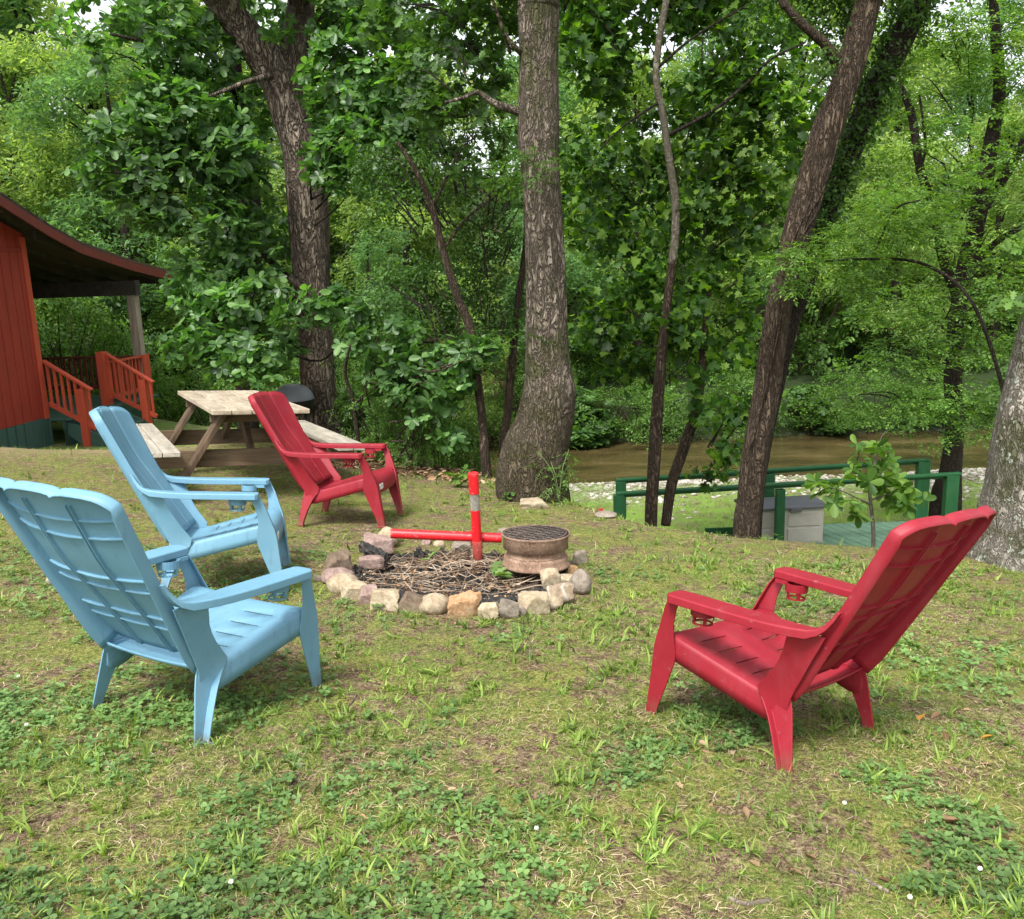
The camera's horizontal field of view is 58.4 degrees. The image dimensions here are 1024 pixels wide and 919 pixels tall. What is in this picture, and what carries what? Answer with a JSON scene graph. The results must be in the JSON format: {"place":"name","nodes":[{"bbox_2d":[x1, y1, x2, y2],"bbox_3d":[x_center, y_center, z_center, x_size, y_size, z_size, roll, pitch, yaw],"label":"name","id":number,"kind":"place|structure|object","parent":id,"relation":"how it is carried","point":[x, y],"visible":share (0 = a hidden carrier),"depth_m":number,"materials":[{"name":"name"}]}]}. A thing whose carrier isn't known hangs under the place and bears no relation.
{"place":"outdoors","nodes":[
{"label":"outdoors","id":0,"kind":"place"},
{"bbox_2d":[0,165,1023,918],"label":"ground","id":1,"kind":"structure","parent":0,"point":[412,507],"depth_m":3.31,"materials":[{"name":"green plant"}]},
{"bbox_2d":[0,31,101,362],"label":"woodland tree","id":2,"kind":"object","parent":1,"relation":"on","point":[3,76],"visible":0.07,"depth_m":25.55,"materials":[{"name":"green plant"}]},
{"bbox_2d":[0,79,103,356],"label":"woodland tree","id":3,"kind":"object","parent":1,"relation":"on","point":[42,159],"visible":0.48,"depth_m":21.70,"materials":[{"name":"green plant"}]},
{"bbox_2d":[0,0,119,193],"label":"woodland tree","id":4,"kind":"object","parent":1,"relation":"on","point":[48,12],"visible":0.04,"depth_m":28.29,"materials":[{"name":"green plant"}]},
{"bbox_2d":[0,192,171,448],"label":"cabin","id":5,"kind":"object","parent":1,"relation":"on","point":[40,257],"visible":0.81,"depth_m":14.61,"materials":[{"name":"red wood"}]},
{"bbox_2d":[0,0,175,370],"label":"woodland tree","id":6,"kind":"object","parent":1,"relation":"on","point":[27,11],"visible":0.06,"depth_m":26.25,"materials":[{"name":"green plant"}]},
{"bbox_2d":[37,296,145,424],"bbox_3d":[-8.787,-1.816,18.832,2.459,3.301,3.316,-7,13,-21],"label":"bush","id":7,"kind":"object","parent":1,"relation":"on","point":[94,391],"visible":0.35,"depth_m":18.79,"materials":[{"name":"green plant"}]},
{"bbox_2d":[0,24,193,355],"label":"woodland tree","id":8,"kind":"object","parent":1,"relation":"on","point":[47,60],"visible":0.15,"depth_m":23.64,"materials":[{"name":"green plant"}]},
{"bbox_2d":[34,296,173,413],"bbox_3d":[-9.368,-2.244,19.177,4.041,4.414,3.683,-3,12,-6],"label":"bush","id":9,"kind":"object","parent":1,"relation":"on","point":[44,302],"visible":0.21,"depth_m":19.30,"materials":[{"name":"green plant"}]},
{"bbox_2d":[3,36,220,418],"bbox_3d":[-9.025,-5.165,21.645,5.331,9.368,5.054,-7,13,-22],"label":"woodland tree","id":10,"kind":"object","parent":1,"relation":"on","point":[126,243],"visible":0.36,"depth_m":20.85,"materials":[{"name":"green plant"}]},
{"bbox_2d":[0,477,320,747],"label":"adirondack chair","id":11,"kind":"object","parent":1,"relation":"on","point":[93,559],"visible":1,"depth_m":3.08,"materials":[{"name":"blue plastic"}]},
{"bbox_2d":[112,150,226,388],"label":"woodland tree","id":12,"kind":"object","parent":1,"relation":"on","point":[183,196],"visible":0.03,"depth_m":26.35,"materials":[{"name":"green plant"}]},
{"bbox_2d":[89,406,290,589],"bbox_3d":[-1.702,0.191,4.904,1.005,0.921,0.734,1,5,-10],"label":"adirondack chair","id":13,"kind":"object","parent":1,"relation":"on","point":[173,512],"visible":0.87,"depth_m":4.73,"materials":[{"name":"blue plastic"}]},
{"bbox_2d":[152,346,229,425],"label":"bush","id":14,"kind":"object","parent":1,"relation":"on","point":[166,416],"visible":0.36,"depth_m":19.61,"materials":[{"name":"green plant"}]},
{"bbox_2d":[35,0,386,428],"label":"gum tree","id":15,"kind":"object","parent":1,"relation":"on","point":[242,246],"visible":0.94,"depth_m":10.06,"materials":[{"name":"green plant"}]},
{"bbox_2d":[162,364,261,427],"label":"bush","id":16,"kind":"object","parent":1,"relation":"on","point":[188,378],"visible":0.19,"depth_m":19.07,"materials":[{"name":"green plant"}]},
{"bbox_2d":[74,0,352,340],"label":"woodland tree","id":17,"kind":"object","parent":1,"relation":"on","point":[197,3],"visible":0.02,"depth_m":28.39,"materials":[{"name":"green plant"}]},
{"bbox_2d":[151,166,299,425],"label":"woodland tree","id":18,"kind":"object","parent":1,"relation":"on","point":[273,178],"visible":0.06,"depth_m":21.87,"materials":[{"name":"green plant"}]},
{"bbox_2d":[136,390,364,483],"bbox_3d":[-2.399,-0.157,8.014,1.700,0.749,2.133,-3,9,-26],"label":"picnic table","id":19,"kind":"object","parent":1,"relation":"on","point":[227,407],"visible":0.57,"depth_m":7.47,"materials":[{"name":"brown wood"}]},
{"bbox_2d":[203,338,363,427],"bbox_3d":[-4.309,-0.787,17.720,2.505,3.008,3.024,7,15,37],"label":"bush","id":20,"kind":"object","parent":1,"relation":"on","point":[294,361],"visible":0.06,"depth_m":17.49,"materials":[{"name":"green plant"}]},
{"bbox_2d":[276,383,313,421],"bbox_3d":[-2.636,-0.558,11.100,0.510,0.720,0.515,-2,12,0],"label":"barbecue","id":21,"kind":"object","parent":1,"relation":"on","point":[299,394],"visible":0.51,"depth_m":10.91,"materials":[{"name":"grey metal"}]},
{"bbox_2d":[213,82,392,294],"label":"woodland tree","id":22,"kind":"object","parent":1,"relation":"on","point":[335,203],"visible":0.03,"depth_m":27.95,"materials":[{"name":"green plant"}]},
{"bbox_2d":[183,0,450,341],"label":"woodland tree","id":23,"kind":"object","parent":1,"relation":"on","point":[332,220],"visible":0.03,"depth_m":28.18,"materials":[{"name":"green plant"}]},
{"bbox_2d":[187,0,450,439],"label":"forked oak","id":24,"kind":"object","parent":1,"relation":"on","point":[281,78],"visible":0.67,"depth_m":10.32,"materials":[{"name":"brown plant"}]},
{"bbox_2d":[248,391,403,527],"bbox_3d":[-1.339,-0.025,6.575,1.005,0.921,0.734,1,7,6],"label":"adirondack chair","id":25,"kind":"object","parent":1,"relation":"on","point":[306,460],"visible":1,"depth_m":6.48,"materials":[{"name":"red plastic"}]},
{"bbox_2d":[296,324,402,436],"bbox_3d":[-2.202,-0.957,11.877,1.743,1.851,1.292,-1,12,3],"label":"bush","id":26,"kind":"object","parent":1,"relation":"on","point":[359,386],"visible":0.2,"depth_m":11.61,"materials":[{"name":"green plant"}]},
{"bbox_2d":[333,384,380,439],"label":"bush","id":27,"kind":"object","parent":1,"relation":"on","point":[345,399],"visible":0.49,"depth_m":11.22,"materials":[{"name":"green plant"}]},
{"bbox_2d":[286,221,439,430],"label":"woodland tree","id":28,"kind":"object","parent":1,"relation":"on","point":[365,261],"visible":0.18,"depth_m":22.41,"materials":[{"name":"green plant"}]},
{"bbox_2d":[321,390,414,463],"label":"bush","id":29,"kind":"object","parent":1,"relation":"on","point":[389,410],"visible":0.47,"depth_m":9.58,"materials":[{"name":"green plant"}]},
{"bbox_2d":[271,446,494,482],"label":"slope litter","id":30,"kind":"object","parent":1,"relation":"on","point":[428,470],"visible":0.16,"depth_m":9.10,"materials":[{"name":"brown plant"}]},
{"bbox_2d":[370,588,399,611],"bbox_3d":[-0.636,0.707,4.585,0.164,0.127,0.107,0,12,9],"label":"rock","id":31,"kind":"object","parent":1,"relation":"on","point":[389,599],"visible":0.92,"depth_m":4.54,"materials":[{"name":"beige stone"}]},
{"bbox_2d":[303,0,483,303],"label":"woodland tree","id":32,"kind":"object","parent":1,"relation":"on","point":[446,80],"visible":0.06,"depth_m":29.94,"materials":[{"name":"green plant"}]},
{"bbox_2d":[323,93,487,351],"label":"woodland tree","id":33,"kind":"object","parent":1,"relation":"on","point":[347,206],"visible":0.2,"depth_m":26.43,"materials":[{"name":"green plant"}]},
{"bbox_2d":[370,405,455,469],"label":"bush","id":34,"kind":"object","parent":1,"relation":"on","point":[418,454],"visible":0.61,"depth_m":9.35,"materials":[{"name":"green plant"}]},
{"bbox_2d":[343,310,504,456],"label":"oval leaf sapling","id":35,"kind":"object","parent":1,"relation":"on","point":[433,375],"visible":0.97,"depth_m":8.77,"materials":[{"name":"green plant"}]},
{"bbox_2d":[383,386,478,469],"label":"bush","id":36,"kind":"object","parent":1,"relation":"on","point":[468,435],"visible":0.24,"depth_m":9.60,"materials":[{"name":"green plant"}]},
{"bbox_2d":[340,103,525,478],"bbox_3d":[-0.595,-1.589,9.041,2.650,3.787,1.440,7,15,37],"label":"thin leaning tree","id":37,"kind":"object","parent":1,"relation":"on","point":[422,192],"visible":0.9,"depth_m":8.87,"materials":[{"name":"green plant"}]},
{"bbox_2d":[419,593,448,614],"bbox_3d":[-0.385,0.722,4.536,0.158,0.119,0.126,-5,12,-12],"label":"rock","id":38,"kind":"object","parent":1,"relation":"on","point":[434,604],"visible":0.86,"depth_m":4.49,"materials":[{"name":"beige stone"}]},
{"bbox_2d":[352,546,562,603],"bbox_3d":[-0.329,0.680,5.244,1.265,0.270,1.262,-2,12,0],"label":"charcoal","id":39,"kind":"object","parent":1,"relation":"on","point":[358,573],"visible":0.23,"depth_m":5.30,"materials":[{"name":"black wood"}]},
{"bbox_2d":[390,471,501,573],"bbox_3d":[-0.396,0.378,5.406,0.666,0.628,0.187,-2,12,0],"label":"red post","id":40,"kind":"object","parent":39,"relation":"on","point":[476,536],"visible":0.96,"depth_m":5.44,"materials":[{"name":"red metal"}]},
{"bbox_2d":[354,543,541,598],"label":"twigs","id":41,"kind":"object","parent":39,"relation":"on","point":[452,557],"visible":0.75,"depth_m":5.25,"materials":[{"name":"brown wood"}]},
{"bbox_2d":[357,547,539,596],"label":"leaf litter","id":42,"kind":"object","parent":41,"relation":"on","point":[426,572],"visible":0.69,"depth_m":5.21,"materials":[{"name":"brown plant"}]},
{"bbox_2d":[501,525,569,573],"bbox_3d":[0.138,0.519,5.331,0.402,0.196,0.402,-1,9,0],"label":"wheel rim","id":43,"kind":"object","parent":39,"relation":"on","point":[525,556],"visible":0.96,"depth_m":5.18,"materials":[{"name":"metal"}]},
{"bbox_2d":[503,525,566,540],"bbox_3d":[0.132,0.425,5.305,0.374,0.012,0.374,-5,9,-20],"label":"grill grate","id":44,"kind":"object","parent":43,"relation":"on","point":[505,533],"visible":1,"depth_m":5.30,"materials":[{"name":"metal"}]},
{"bbox_2d":[447,590,479,617],"bbox_3d":[-0.239,0.719,4.516,0.163,0.126,0.121,-3,12,-4],"label":"rock","id":45,"kind":"object","parent":1,"relation":"on","point":[465,604],"visible":0.88,"depth_m":4.47,"materials":[{"name":"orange stone"}]},
{"bbox_2d":[418,260,512,449],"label":"woodland tree","id":46,"kind":"object","parent":1,"relation":"on","point":[491,392],"visible":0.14,"depth_m":23.89,"materials":[{"name":"green plant"}]},
{"bbox_2d":[430,387,516,477],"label":"bush","id":47,"kind":"object","parent":1,"relation":"on","point":[476,461],"visible":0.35,"depth_m":10.03,"materials":[{"name":"green plant"}]},
{"bbox_2d":[357,0,603,502],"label":"straight tree","id":48,"kind":"object","parent":1,"relation":"on","point":[542,423],"visible":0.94,"depth_m":7.48,"materials":[{"name":"brown plant"}]},
{"bbox_2d":[406,0,589,319],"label":"woodland tree","id":49,"kind":"object","parent":1,"relation":"on","point":[510,268],"visible":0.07,"depth_m":31.52,"materials":[{"name":"green plant"}]},
{"bbox_2d":[441,147,571,457],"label":"slender tree","id":50,"kind":"object","parent":1,"relation":"on","point":[508,400],"visible":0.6,"depth_m":9.36,"materials":[{"name":"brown plant"}]},
{"bbox_2d":[0,539,1023,918],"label":"clover","id":51,"kind":"object","parent":1,"relation":"on","point":[436,909],"visible":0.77,"depth_m":2.69,"materials":[{"name":"green plant"}]},
{"bbox_2d":[0,442,1023,918],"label":"straw","id":52,"kind":"object","parent":1,"relation":"on","point":[544,774],"visible":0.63,"depth_m":2.84,"materials":[{"name":"beige plant"}]},
{"bbox_2d":[0,443,1023,918],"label":"crabgrass","id":53,"kind":"object","parent":1,"relation":"on","point":[652,831],"visible":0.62,"depth_m":2.95,"materials":[{"name":"green plant"}]},
{"bbox_2d":[1,446,1022,918],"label":"dead leaves","id":54,"kind":"object","parent":1,"relation":"on","point":[747,810],"visible":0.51,"depth_m":2.94,"materials":[{"name":"brown plant"}]},
{"bbox_2d":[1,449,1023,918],"bbox_3d":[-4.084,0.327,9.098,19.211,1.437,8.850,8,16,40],"label":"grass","id":55,"kind":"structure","parent":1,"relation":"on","point":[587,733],"depth_m":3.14,"materials":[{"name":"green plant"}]},
{"bbox_2d":[518,591,549,614],"bbox_3d":[0.111,0.725,4.579,0.162,0.127,0.130,-1,12,4],"label":"rock","id":56,"kind":"object","parent":1,"relation":"on","point":[536,602],"visible":0.8,"depth_m":4.53,"materials":[{"name":"beige stone"}]},
{"bbox_2d":[482,356,587,440],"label":"bush","id":57,"kind":"object","parent":1,"relation":"on","point":[521,384],"visible":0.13,"depth_m":25.92,"materials":[{"name":"green plant"}]},
{"bbox_2d":[446,10,624,249],"bbox_3d":[1.373,-12.544,37.477,7.748,13.617,7.346,3,13,24],"label":"woodland tree","id":58,"kind":"object","parent":1,"relation":"on","point":[511,60],"visible":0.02,"depth_m":35.37,"materials":[{"name":"green plant"}]},
{"bbox_2d":[478,303,599,383],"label":"bush","id":59,"kind":"object","parent":1,"relation":"on","point":[521,363],"visible":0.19,"depth_m":27.45,"materials":[{"name":"green plant"}]},
{"bbox_2d":[523,450,581,506],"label":"fern weed","id":60,"kind":"object","parent":1,"relation":"on","point":[563,482],"visible":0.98,"depth_m":7.42,"materials":[{"name":"green plant"}]},
{"bbox_2d":[467,80,648,352],"bbox_3d":[1.399,-6.172,26.373,5.268,9.258,4.995,4,13,26],"label":"woodland tree","id":61,"kind":"object","parent":1,"relation":"on","point":[578,275],"visible":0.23,"depth_m":25.94,"materials":[{"name":"green plant"}]},
{"bbox_2d":[479,3,653,332],"bbox_3d":[1.798,-9.648,31.792,6.981,12.268,6.619,-5,12,-15],"label":"woodland tree","id":62,"kind":"object","parent":1,"relation":"on","point":[566,73],"visible":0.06,"depth_m":30.53,"materials":[{"name":"green plant"}]},
{"bbox_2d":[569,386,619,448],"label":"bush","id":63,"kind":"object","parent":1,"relation":"on","point":[582,435],"visible":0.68,"depth_m":24.70,"materials":[{"name":"green plant"}]},
{"bbox_2d":[559,47,728,385],"bbox_3d":[3.406,-6.648,26.658,5.995,9.944,6.707,2,13,17],"label":"woodland tree","id":64,"kind":"object","parent":1,"relation":"on","point":[641,98],"visible":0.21,"depth_m":25.84,"materials":[{"name":"green plant"}]},
{"bbox_2d":[603,378,687,450],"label":"bush","id":65,"kind":"object","parent":1,"relation":"on","point":[635,436],"visible":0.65,"depth_m":24.62,"materials":[{"name":"green plant"}]},
{"bbox_2d":[619,377,713,442],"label":"bush","id":66,"kind":"object","parent":1,"relation":"on","point":[668,394],"visible":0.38,"depth_m":25.12,"materials":[{"name":"green plant"}]},
{"bbox_2d":[621,51,754,317],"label":"woodland tree","id":67,"kind":"object","parent":1,"relation":"on","point":[652,188],"visible":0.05,"depth_m":30.71,"materials":[{"name":"green plant"}]},
{"bbox_2d":[558,0,828,526],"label":"sycamore","id":68,"kind":"object","parent":1,"relation":"on","point":[751,97],"visible":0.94,"depth_m":10.44,"materials":[{"name":"green plant"}]},
{"bbox_2d":[639,12,775,269],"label":"woodland tree","id":69,"kind":"object","parent":1,"relation":"on","point":[709,49],"visible":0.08,"depth_m":36.50,"materials":[{"name":"green plant"}]},
{"bbox_2d":[680,369,783,439],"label":"bush","id":70,"kind":"object","parent":1,"relation":"on","point":[728,392],"visible":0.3,"depth_m":25.15,"materials":[{"name":"green plant"}]},
{"bbox_2d":[712,362,797,437],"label":"bush","id":71,"kind":"object","parent":1,"relation":"on","point":[746,375],"visible":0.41,"depth_m":25.12,"materials":[{"name":"green plant"}]},
{"bbox_2d":[666,104,861,361],"bbox_3d":[7.080,-5.875,26.300,5.037,8.356,5.636,-10,14,-34],"label":"woodland tree","id":72,"kind":"object","parent":1,"relation":"on","point":[716,305],"visible":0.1,"depth_m":25.85,"materials":[{"name":"green plant"}]},
{"bbox_2d":[613,458,961,548],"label":"deck","id":73,"kind":"structure","parent":1,"relation":"on","point":[850,534],"depth_m":14.56,"materials":[{"name":"green paint"}]},
{"bbox_2d":[734,495,824,542],"bbox_3d":[4.242,0.956,14.537,1.260,0.645,0.700,-3,12,-4],"label":"storage box","id":74,"kind":"object","parent":73,"relation":"on","point":[804,514],"visible":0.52,"depth_m":14.26,"materials":[{"name":"beige plastic"}]},
{"bbox_2d":[718,218,874,352],"bbox_3d":[9.509,-5.454,30.509,5.366,6.150,4.890,2,13,18],"label":"bush","id":75,"kind":"object","parent":1,"relation":"on","point":[853,328],"visible":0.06,"depth_m":29.90,"materials":[{"name":"green plant"}]},
{"bbox_2d":[728,219,906,385],"bbox_3d":[9.088,-4.232,27.562,5.032,5.778,6.074,3,13,22],"label":"bush","id":76,"kind":"object","parent":1,"relation":"on","point":[820,339],"visible":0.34,"depth_m":27.40,"materials":[{"name":"green plant"}]},
{"bbox_2d":[781,383,857,435],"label":"bush","id":77,"kind":"object","parent":1,"relation":"on","point":[796,393],"visible":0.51,"depth_m":25.04,"materials":[{"name":"green plant"}]},
{"bbox_2d":[646,505,997,772],"bbox_3d":[1.045,0.551,3.165,0.734,0.921,1.005,-4,10,-39],"label":"adirondack chair","id":78,"kind":"object","parent":1,"relation":"on","point":[907,573],"visible":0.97,"depth_m":3.07,"materials":[{"name":"red plastic"}]},
{"bbox_2d":[713,0,940,311],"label":"woodland tree","id":79,"kind":"object","parent":1,"relation":"on","point":[880,146],"visible":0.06,"depth_m":28.68,"materials":[{"name":"green plant"}]},
{"bbox_2d":[783,381,892,434],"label":"bush","id":80,"kind":"object","parent":1,"relation":"on","point":[833,422],"visible":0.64,"depth_m":24.87,"materials":[{"name":"green plant"}]},
{"bbox_2d":[732,0,944,538],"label":"leaning tree","id":81,"kind":"object","parent":1,"relation":"on","point":[859,18],"visible":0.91,"depth_m":8.03,"materials":[{"name":"brown plant"}]},
{"bbox_2d":[752,0,953,536],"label":"vine covered tree","id":82,"kind":"object","parent":1,"relation":"on","point":[884,72],"visible":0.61,"depth_m":8.43,"materials":[{"name":"green plant"}]},
{"bbox_2d":[754,0,967,257],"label":"woodland tree","id":83,"kind":"object","parent":1,"relation":"on","point":[938,105],"visible":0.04,"depth_m":35.81,"materials":[{"name":"green plant"}]},
{"bbox_2d":[803,265,933,356],"bbox_3d":[11.783,-4.621,30.205,4.199,3.766,5.663,-7,13,-24],"label":"bush","id":84,"kind":"object","parent":1,"relation":"on","point":[868,336],"visible":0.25,"depth_m":29.59,"materials":[{"name":"green plant"}]},
{"bbox_2d":[801,432,936,547],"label":"sapling","id":85,"kind":"object","parent":1,"relation":"on","point":[903,499],"visible":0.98,"depth_m":6.76,"materials":[{"name":"green plant"}]},
{"bbox_2d":[812,369,926,433],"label":"bush","id":86,"kind":"object","parent":1,"relation":"on","point":[881,411],"visible":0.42,"depth_m":25.04,"materials":[{"name":"green plant"}]},
{"bbox_2d":[742,175,1003,391],"bbox_3d":[3.171,-0.352,8.248,2.411,4.201,1.382,-2,12,0],"label":"arching shrub","id":87,"kind":"object","parent":1,"relation":"on","point":[922,221],"visible":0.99,"depth_m":7.85,"materials":[{"name":"green plant"}]},
{"bbox_2d":[809,15,984,337],"bbox_3d":[12.670,-9.029,31.123,5.621,10.923,7.403,4,14,27],"label":"woodland tree","id":88,"kind":"object","parent":1,"relation":"on","point":[919,66],"visible":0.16,"depth_m":29.13,"materials":[{"name":"green plant"}]},
{"bbox_2d":[826,131,975,369],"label":"woodland tree","id":89,"kind":"object","parent":1,"relation":"on","point":[901,164],"visible":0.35,"depth_m":27.00,"materials":[{"name":"green plant"}]},
{"bbox_2d":[859,379,965,435],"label":"bush","id":90,"kind":"object","parent":1,"relation":"on","point":[918,424],"visible":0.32,"depth_m":25.01,"materials":[{"name":"green plant"}]},
{"bbox_2d":[802,0,1023,515],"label":"feathery tree","id":91,"kind":"object","parent":1,"relation":"on","point":[986,191],"visible":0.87,"depth_m":14.28,"materials":[{"name":"green plant"}]},
{"bbox_2d":[866,326,988,385],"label":"bush","id":92,"kind":"object","parent":1,"relation":"on","point":[939,369],"visible":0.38,"depth_m":27.36,"materials":[{"name":"green plant"}]},
{"bbox_2d":[878,31,1023,300],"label":"woodland tree","id":93,"kind":"object","parent":1,"relation":"on","point":[970,103],"visible":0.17,"depth_m":31.04,"materials":[{"name":"green plant"}]},
{"bbox_2d":[913,308,1014,369],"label":"bush","id":94,"kind":"object","parent":1,"relation":"on","point":[985,345],"visible":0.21,"depth_m":27.59,"materials":[{"name":"green plant"}]},
{"bbox_2d":[909,0,1023,285],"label":"woodland tree","id":95,"kind":"object","parent":1,"relation":"on","point":[1020,3],"visible":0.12,"depth_m":37.22,"materials":[{"name":"green plant"}]},
{"bbox_2d":[919,108,1023,351],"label":"woodland tree","id":96,"kind":"object","parent":1,"relation":"on","point":[1017,195],"visible":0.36,"depth_m":28.30,"materials":[{"name":"green plant"}]},
{"bbox_2d":[952,29,1023,278],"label":"woodland tree","id":97,"kind":"object","parent":1,"relation":"on","point":[1012,100],"visible":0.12,"depth_m":30.56,"materials":[{"name":"green plant"}]},
{"bbox_2d":[966,237,1023,572],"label":"huge pale tree","id":98,"kind":"object","parent":1,"relation":"on","point":[999,541],"visible":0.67,"depth_m":5.78,"materials":[{"name":"grey plant"}]},
{"bbox_2d":[966,251,1023,345],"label":"bush","id":99,"kind":"object","parent":1,"relation":"on","point":[1007,327],"visible":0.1,"depth_m":29.81,"materials":[{"name":"green plant"}]},
{"bbox_2d":[0,0,1023,182],"label":"sky","id":100,"kind":"structure","parent":0,"point":[95,12],"materials":[{"name":"white"}]},
{"bbox_2d":[429,429,992,483],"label":"river","id":101,"kind":"structure","parent":0,"point":[613,461],"depth_m":23.08,"materials":[{"name":"liquid"}]},
{"bbox_2d":[569,467,983,536],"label":"bank grass","id":102,"kind":"structure","parent":0,"point":[731,510],"depth_m":17.67,"materials":[{"name":"green plant"}]},
{"bbox_2d":[569,468,985,519],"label":"gravel","id":103,"kind":"structure","parent":0,"point":[826,476],"depth_m":19.62,"materials":[{"name":"grey gravel"}]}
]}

